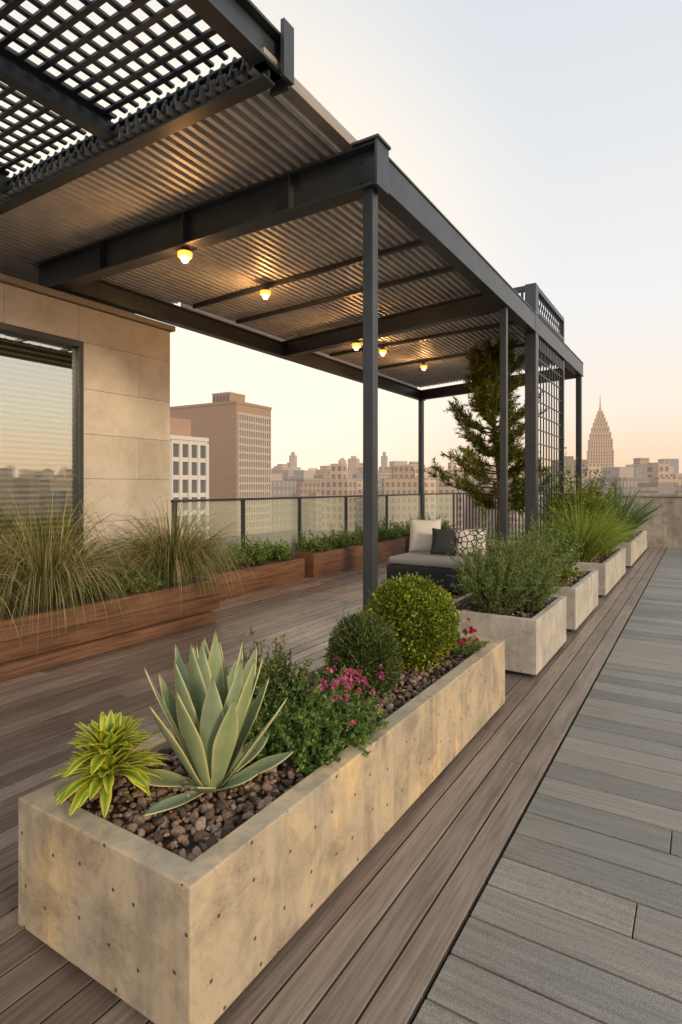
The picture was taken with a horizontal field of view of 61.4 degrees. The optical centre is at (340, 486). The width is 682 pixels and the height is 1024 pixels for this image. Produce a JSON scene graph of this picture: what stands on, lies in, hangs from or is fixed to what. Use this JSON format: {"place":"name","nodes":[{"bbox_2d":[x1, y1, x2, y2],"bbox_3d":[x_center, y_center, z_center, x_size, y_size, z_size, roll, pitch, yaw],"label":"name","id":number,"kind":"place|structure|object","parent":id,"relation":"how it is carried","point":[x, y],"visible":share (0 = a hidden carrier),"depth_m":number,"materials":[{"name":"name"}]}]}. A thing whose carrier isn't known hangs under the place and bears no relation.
{"place":"outdoors","nodes":[
{"label":"outdoors","id":0,"kind":"place"},
{"bbox_2d":[0,0,681,472],"label":"sky","id":1,"kind":"structure","parent":0,"point":[548,133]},
{"bbox_2d":[520,490,654,561],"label":"ornamental grass","id":2,"kind":"object","parent":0,"point":[599,539],"depth_m":8.75,"materials":[{"name":"green plant"}]},
{"bbox_2d":[550,502,648,554],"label":"ornamental grass","id":3,"kind":"object","parent":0,"point":[607,551],"depth_m":9.69,"materials":[{"name":"green plant"}]},
{"bbox_3d":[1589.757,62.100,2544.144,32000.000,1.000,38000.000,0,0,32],"label":"ground","id":4,"kind":"structure","parent":0,"visible":0},
{"bbox_2d":[170,417,208,538],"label":"white office building","id":5,"kind":"structure","parent":4,"relation":"on","point":[189,464],"depth_m":90.79,"materials":[{"name":"concrete"}]},
{"bbox_2d":[170,392,271,537],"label":"brick tower","id":6,"kind":"structure","parent":4,"relation":"on","point":[234,428],"depth_m":123.14,"materials":[{"name":"brown brick"}]},
{"bbox_2d":[199,529,671,1023],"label":"roof terrace slab","id":7,"kind":"structure","parent":4,"relation":"on","point":[290,536],"depth_m":16.51,"materials":[{"name":"grey concrete"}]},
{"bbox_2d":[65,346,154,549],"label":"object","id":8,"kind":"structure","parent":7,"relation":"on","point":[68,414],"depth_m":7.30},
{"bbox_2d":[0,332,64,555],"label":"room curtain","id":9,"kind":"object","parent":8,"relation":"attached to","point":[31,415],"visible":0.4,"depth_m":6.97,"materials":[{"name":"beige fabric"}]},
{"bbox_2d":[0,322,83,564],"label":"window frame","id":10,"kind":"object","parent":8,"relation":"attached to","point":[77,346],"visible":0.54,"depth_m":7.08,"materials":[{"name":"black metal"}]},
{"bbox_2d":[0,333,73,559],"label":"blind slats","id":11,"kind":"object","parent":10,"relation":"attached to","point":[31,456],"visible":0.81,"depth_m":6.71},
{"bbox_2d":[0,282,169,589],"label":"stone panels","id":12,"kind":"object","parent":8,"relation":"on","point":[126,404],"visible":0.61,"depth_m":7.56,"materials":[{"name":"stone"}]},
{"bbox_2d":[0,273,175,332],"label":"coping","id":13,"kind":"object","parent":8,"relation":"on","point":[35,288],"visible":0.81,"depth_m":7.07,"materials":[{"name":"metal"}]},
{"bbox_2d":[0,539,649,1023],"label":"timber deck","id":14,"kind":"structure","parent":7,"relation":"on","point":[44,711],"depth_m":3.77,"materials":[{"name":"brown wood"}]},
{"bbox_2d":[0,570,219,681],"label":"trough planter","id":15,"kind":"object","parent":14,"relation":"on","point":[151,622],"visible":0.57,"depth_m":5.55,"materials":[{"name":"wood"}]},
{"bbox_2d":[0,505,56,648],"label":"ornamental grass","id":16,"kind":"object","parent":15,"relation":"in","point":[10,595],"depth_m":4.93,"materials":[{"name":"green plant"}]},
{"bbox_2d":[0,474,169,652],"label":"ornamental grass","id":17,"kind":"object","parent":15,"relation":"in","point":[62,576],"depth_m":5.27,"materials":[{"name":"green plant"}]},
{"bbox_2d":[75,561,139,595],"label":"green shrub","id":18,"kind":"object","parent":15,"relation":"in","point":[127,585],"visible":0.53,"depth_m":5.95,"materials":[{"name":"green plant"}]},
{"bbox_2d":[87,553,141,582],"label":"green shrub","id":19,"kind":"object","parent":15,"relation":"in","point":[119,566],"visible":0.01,"depth_m":6.51,"materials":[{"name":"green plant"}]},
{"bbox_2d":[107,563,163,592],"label":"green shrub","id":20,"kind":"object","parent":15,"relation":"in","point":[145,588],"visible":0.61,"depth_m":6.14,"materials":[{"name":"green plant"}]},
{"bbox_2d":[81,493,263,615],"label":"ornamental grass","id":21,"kind":"object","parent":15,"relation":"in","point":[183,557],"depth_m":6.57,"materials":[{"name":"green plant"}]},
{"bbox_2d":[195,557,304,598],"bbox_3d":[-1.636,1.415,8.893,0.600,0.363,2.850,0,0,32],"label":"trough planter","id":22,"kind":"object","parent":14,"relation":"on","point":[270,573],"visible":0.38,"depth_m":8.98,"materials":[{"name":"wood"}]},
{"bbox_2d":[190,560,215,575],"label":"green shrub","id":23,"kind":"object","parent":22,"relation":"on","point":[200,569],"visible":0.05,"depth_m":7.96,"materials":[{"name":"green plant"}]},
{"bbox_2d":[198,538,248,570],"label":"green shrub","id":24,"kind":"object","parent":22,"relation":"on","point":[232,555],"visible":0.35,"depth_m":8.51,"materials":[{"name":"green plant"}]},
{"bbox_2d":[227,532,272,564],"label":"green shrub","id":25,"kind":"object","parent":22,"relation":"on","point":[254,559],"visible":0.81,"depth_m":9.04,"materials":[{"name":"green plant"}]},
{"bbox_2d":[257,537,295,560],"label":"green shrub","id":26,"kind":"object","parent":22,"relation":"on","point":[279,553],"visible":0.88,"depth_m":9.63,"materials":[{"name":"green plant"}]},
{"bbox_2d":[18,634,504,1023],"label":"concrete planter","id":27,"kind":"object","parent":14,"relation":"on","point":[202,908],"visible":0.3,"depth_m":1.95,"materials":[{"name":"concrete"}]},
{"bbox_2d":[50,710,170,818],"bbox_3d":[-0.854,1.011,2.121,0.412,0.338,0.438,0,0,32],"label":"variegated croton plant","id":28,"kind":"object","parent":27,"relation":"on","point":[108,744],"visible":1,"depth_m":2.09,"materials":[{"name":"green plant"}]},
{"bbox_2d":[142,629,293,816],"bbox_3d":[-0.492,0.849,2.235,0.604,0.619,0.491,0,0,-29],"label":"agave plant","id":29,"kind":"object","parent":27,"relation":"on","point":[210,715],"visible":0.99,"depth_m":2.14,"materials":[{"name":"green plant"}]},
{"bbox_2d":[226,624,317,712],"bbox_3d":[-0.377,0.935,2.839,0.461,0.494,0.519,0,0,32],"label":"spiky shrub","id":30,"kind":"object","parent":27,"relation":"on","point":[278,667],"visible":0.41,"depth_m":2.81,"materials":[{"name":"green plant"}]},
{"bbox_2d":[243,658,389,775],"bbox_3d":[-0.149,1.016,2.667,0.778,0.340,0.809,0,0,32],"label":"sedum shrub","id":31,"kind":"object","parent":27,"relation":"on","point":[307,731],"visible":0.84,"depth_m":2.52,"materials":[{"name":"green plant"}]},
{"bbox_2d":[289,655,389,725],"bbox_3d":[0.084,1.037,2.782,0.488,0.292,0.746,0,0,-28],"label":"pink flowering plant","id":32,"kind":"object","parent":27,"relation":"on","point":[352,683],"visible":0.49,"depth_m":2.83,"materials":[{"name":"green plant"}]},
{"bbox_2d":[321,606,405,699],"bbox_3d":[0.124,0.954,3.221,0.466,0.606,0.471,0,0,13],"label":"oval cypress shrub","id":33,"kind":"object","parent":27,"relation":"on","point":[370,635],"visible":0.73,"depth_m":3.12,"materials":[{"name":"green plant"}]},
{"bbox_2d":[362,571,468,671],"bbox_3d":[0.459,0.888,3.730,0.740,0.681,0.712,0,0,32],"label":"boxwood ball","id":34,"kind":"object","parent":27,"relation":"on","point":[423,610],"visible":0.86,"depth_m":3.58,"materials":[{"name":"green plant"}]},
{"bbox_2d":[450,617,485,658],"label":"red flowering plant","id":35,"kind":"object","parent":27,"relation":"in","point":[468,650],"visible":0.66,"depth_m":3.91,"materials":[{"name":"green plant"}]},
{"bbox_2d":[0,0,583,610],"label":"steel pergola","id":36,"kind":"object","parent":14,"relation":"on","point":[250,172],"visible":0.94,"depth_m":5.43,"materials":[{"name":"black metal"}]},
{"bbox_2d":[177,247,192,262],"bbox_3d":[-1.553,-2.311,5.723,0.145,0.168,0.145,0,0,32],"label":"pendant light","id":37,"kind":"object","parent":36,"relation":"hanging from","point":[185,254],"visible":1,"depth_m":5.68,"materials":[{"name":"glass"}]},
{"bbox_2d":[260,286,270,298],"bbox_3d":[-1.009,-2.586,7.670,0.145,0.168,0.145,0,0,32],"label":"pendant light","id":38,"kind":"object","parent":36,"relation":"hanging from","point":[265,292],"visible":1,"depth_m":7.63,"materials":[{"name":"glass"}]},
{"bbox_2d":[352,341,360,349],"bbox_3d":[0.254,-2.331,9.464,0.145,0.168,0.145,0,0,32],"label":"pendant light","id":39,"kind":"object","parent":36,"relation":"hanging from","point":[356,345],"visible":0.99,"depth_m":9.43,"materials":[{"name":"glass"}]},
{"bbox_2d":[379,347,386,355],"bbox_3d":[0.799,-2.586,10.998,0.145,0.168,0.145,0,0,32],"label":"pendant light","id":40,"kind":"object","parent":36,"relation":"hanging from","point":[382,351],"visible":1,"depth_m":10.96,"materials":[{"name":"glass"}]},
{"bbox_2d":[420,362,426,370],"bbox_3d":[1.785,-2.586,12.386,0.145,0.168,0.145,0,0,32],"label":"pendant light","id":41,"kind":"object","parent":36,"relation":"hanging from","point":[423,366],"visible":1,"depth_m":12.35,"materials":[{"name":"glass"}]},
{"bbox_2d":[171,493,454,549],"bbox_3d":[0.531,0.895,13.117,0.070,1.410,11.250,0,0,32],"label":"glass railing","id":42,"kind":"object","parent":14,"relation":"on","point":[299,509],"visible":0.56,"depth_m":10.97,"materials":[{"name":"metal"}]},
{"bbox_2d":[290,538,404,577],"bbox_3d":[0.248,1.385,11.814,0.600,0.423,3.700,0,0,32],"label":"trough planter","id":43,"kind":"object","parent":14,"relation":"on","point":[324,562],"visible":0.56,"depth_m":10.87,"materials":[{"name":"wood"}]},
{"bbox_2d":[293,530,334,551],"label":"green shrub","id":44,"kind":"object","parent":43,"relation":"in","point":[305,544],"visible":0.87,"depth_m":10.51,"materials":[{"name":"green plant"}]},
{"bbox_2d":[314,524,351,549],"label":"green shrub","id":45,"kind":"object","parent":43,"relation":"in","point":[341,542],"visible":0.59,"depth_m":11.07,"materials":[{"name":"green plant"}]},
{"bbox_2d":[333,520,362,544],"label":"green shrub","id":46,"kind":"object","parent":43,"relation":"in","point":[356,540],"visible":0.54,"depth_m":11.87,"materials":[{"name":"green plant"}]},
{"bbox_2d":[353,521,391,541],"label":"green shrub","id":47,"kind":"object","parent":43,"relation":"in","point":[380,538],"visible":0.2,"depth_m":12.34,"materials":[{"name":"green plant"}]},
{"bbox_2d":[378,516,400,538],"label":"green shrub","id":48,"kind":"object","parent":43,"relation":"in","point":[392,534],"visible":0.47,"depth_m":12.93,"materials":[{"name":"green plant"}]},
{"bbox_2d":[398,528,459,552],"bbox_3d":[2.230,1.385,14.938,0.650,0.423,3.300,0,0,32],"label":"trough planter","id":49,"kind":"object","parent":14,"relation":"on","point":[407,541],"visible":0.11,"depth_m":13.43,"materials":[{"name":"wood"}]},
{"bbox_2d":[390,515,420,535],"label":"green shrub","id":50,"kind":"object","parent":49,"relation":"in","point":[404,532],"visible":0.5,"depth_m":13.74,"materials":[{"name":"green plant"}]},
{"bbox_2d":[424,511,455,529],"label":"green shrub","id":51,"kind":"object","parent":49,"relation":"in","point":[444,525],"visible":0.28,"depth_m":15.42,"materials":[{"name":"green plant"}]},
{"bbox_2d":[387,519,488,592],"bbox_3d":[1.738,1.071,9.055,1.750,1.059,1.100,0,0,32],"label":"outdoor daybed","id":52,"kind":"object","parent":14,"relation":"on","point":[429,549],"visible":0.7,"depth_m":9.03,"materials":[{"name":"grey fabric"}]},
{"bbox_2d":[423,331,552,556],"bbox_3d":[2.705,-0.592,10.454,2.414,4.383,2.772,0,0,4],"label":"pine tree","id":53,"kind":"object","parent":14,"relation":"on","point":[485,403],"visible":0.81,"depth_m":10.28,"materials":[{"name":"green plant"}]},
{"bbox_2d":[453,593,565,676],"bbox_3d":[1.571,1.353,5.533,0.900,0.487,1.250,0,0,32],"label":"concrete planter","id":54,"kind":"object","parent":14,"relation":"on","point":[534,643],"visible":0.45,"depth_m":4.97,"materials":[{"name":"concrete"}]},
{"bbox_2d":[444,501,581,615],"bbox_3d":[1.655,0.641,5.532,1.298,1.082,1.427,0,0,5],"label":"rosemary bush","id":55,"kind":"object","parent":54,"relation":"on","point":[504,582],"visible":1,"depth_m":5.25,"materials":[{"name":"green plant"}]},
{"bbox_2d":[455,493,609,541],"bbox_3d":[5.441,0.885,16.646,4.485,1.390,0.060,0,0,32],"label":"slatted railing","id":56,"kind":"object","parent":14,"relation":"on","point":[492,538],"visible":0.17,"depth_m":17.40,"materials":[{"name":"metal"}]},
{"bbox_2d":[513,283,563,546],"bbox_3d":[3.233,-0.800,10.231,1.020,4.800,2.380,0,0,32],"label":"trellis screen","id":57,"kind":"object","parent":14,"relation":"on","point":[534,296],"visible":0.52,"depth_m":9.10,"materials":[{"name":"metal"}]},
{"bbox_2d":[549,568,597,631],"bbox_3d":[2.610,1.353,7.196,0.900,0.487,1.630,0,0,32],"label":"concrete planter","id":58,"kind":"object","parent":14,"relation":"on","point":[581,593],"visible":0.2,"depth_m":6.62,"materials":[{"name":"concrete"}]},
{"bbox_2d":[502,515,587,568],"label":"leafy shrub","id":59,"kind":"object","parent":58,"relation":"on","point":[563,548],"visible":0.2,"depth_m":7.07,"materials":[{"name":"green plant"}]},
{"bbox_2d":[532,538,582,585],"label":"leafy shrub","id":60,"kind":"object","parent":58,"relation":"on","point":[564,575],"visible":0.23,"depth_m":6.59,"materials":[{"name":"green plant"}]},
{"bbox_2d":[564,547,625,596],"bbox_3d":[4.101,1.353,9.583,0.900,0.487,2.600,0,0,32],"label":"concrete planter","id":61,"kind":"object","parent":14,"relation":"on","point":[610,567],"visible":0.19,"depth_m":8.76,"materials":[{"name":"concrete"}]},
{"bbox_2d":[539,439,616,531],"bbox_3d":[4.145,0.166,10.286,1.456,2.032,1.706,0,0,32],"label":"leafy shrub","id":62,"kind":"object","parent":61,"relation":"on","point":[582,494],"visible":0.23,"depth_m":9.97,"materials":[{"name":"green plant"}]},
{"bbox_2d":[616,530,646,566],"bbox_3d":[6.380,1.353,13.229,0.900,0.487,4.000,0,0,32],"label":"concrete planter","id":63,"kind":"object","parent":14,"relation":"on","point":[632,557],"visible":0.23,"depth_m":12.24,"materials":[{"name":"concrete"}]},
{"bbox_2d":[603,490,631,532],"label":"leafy shrub","id":64,"kind":"object","parent":63,"relation":"on","point":[616,513],"visible":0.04,"depth_m":11.58,"materials":[{"name":"green plant"}]},
{"bbox_2d":[565,472,673,536],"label":"yucca plant","id":65,"kind":"object","parent":63,"relation":"on","point":[637,517],"visible":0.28,"depth_m":11.77,"materials":[{"name":"green plant"}]},
{"bbox_2d":[600,486,658,534],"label":"yucca plant","id":66,"kind":"object","parent":63,"relation":"on","point":[650,505],"visible":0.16,"depth_m":13.07,"materials":[{"name":"green plant"}]},
{"bbox_2d":[253,547,666,1023],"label":"deck border","id":67,"kind":"object","parent":7,"relation":"on","point":[378,955],"visible":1,"depth_m":2.41,"materials":[{"name":"brown wood"}]},
{"bbox_2d":[412,548,681,1023],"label":"plank walkway","id":68,"kind":"structure","parent":7,"relation":"on","point":[588,865],"depth_m":2.35,"materials":[{"name":"grey wood"}]},
{"bbox_2d":[617,493,681,547],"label":"parapet wall","id":69,"kind":"structure","parent":7,"relation":"on","point":[665,523],"depth_m":15.15,"materials":[{"name":"concrete"}]},
{"bbox_2d":[271,452,681,539],"bbox_3d":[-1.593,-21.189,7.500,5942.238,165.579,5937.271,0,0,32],"label":"distant city skyline","id":70,"kind":"structure","parent":4,"relation":"on","point":[292,479],"depth_m":271.29},
{"bbox_2d":[552,456,586,477],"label":"office tower","id":71,"kind":"structure","parent":4,"relation":"on","point":[570,460],"depth_m":400.01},
{"bbox_2d":[587,397,613,469],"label":"art deco skyscraper","id":72,"kind":"structure","parent":4,"relation":"on","point":[600,447],"depth_m":689.62,"materials":[{"name":"stone"}]},
{"bbox_2d":[658,459,678,472],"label":"glass office tower","id":73,"kind":"structure","parent":4,"relation":"on","point":[674,463],"depth_m":850.05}
]}

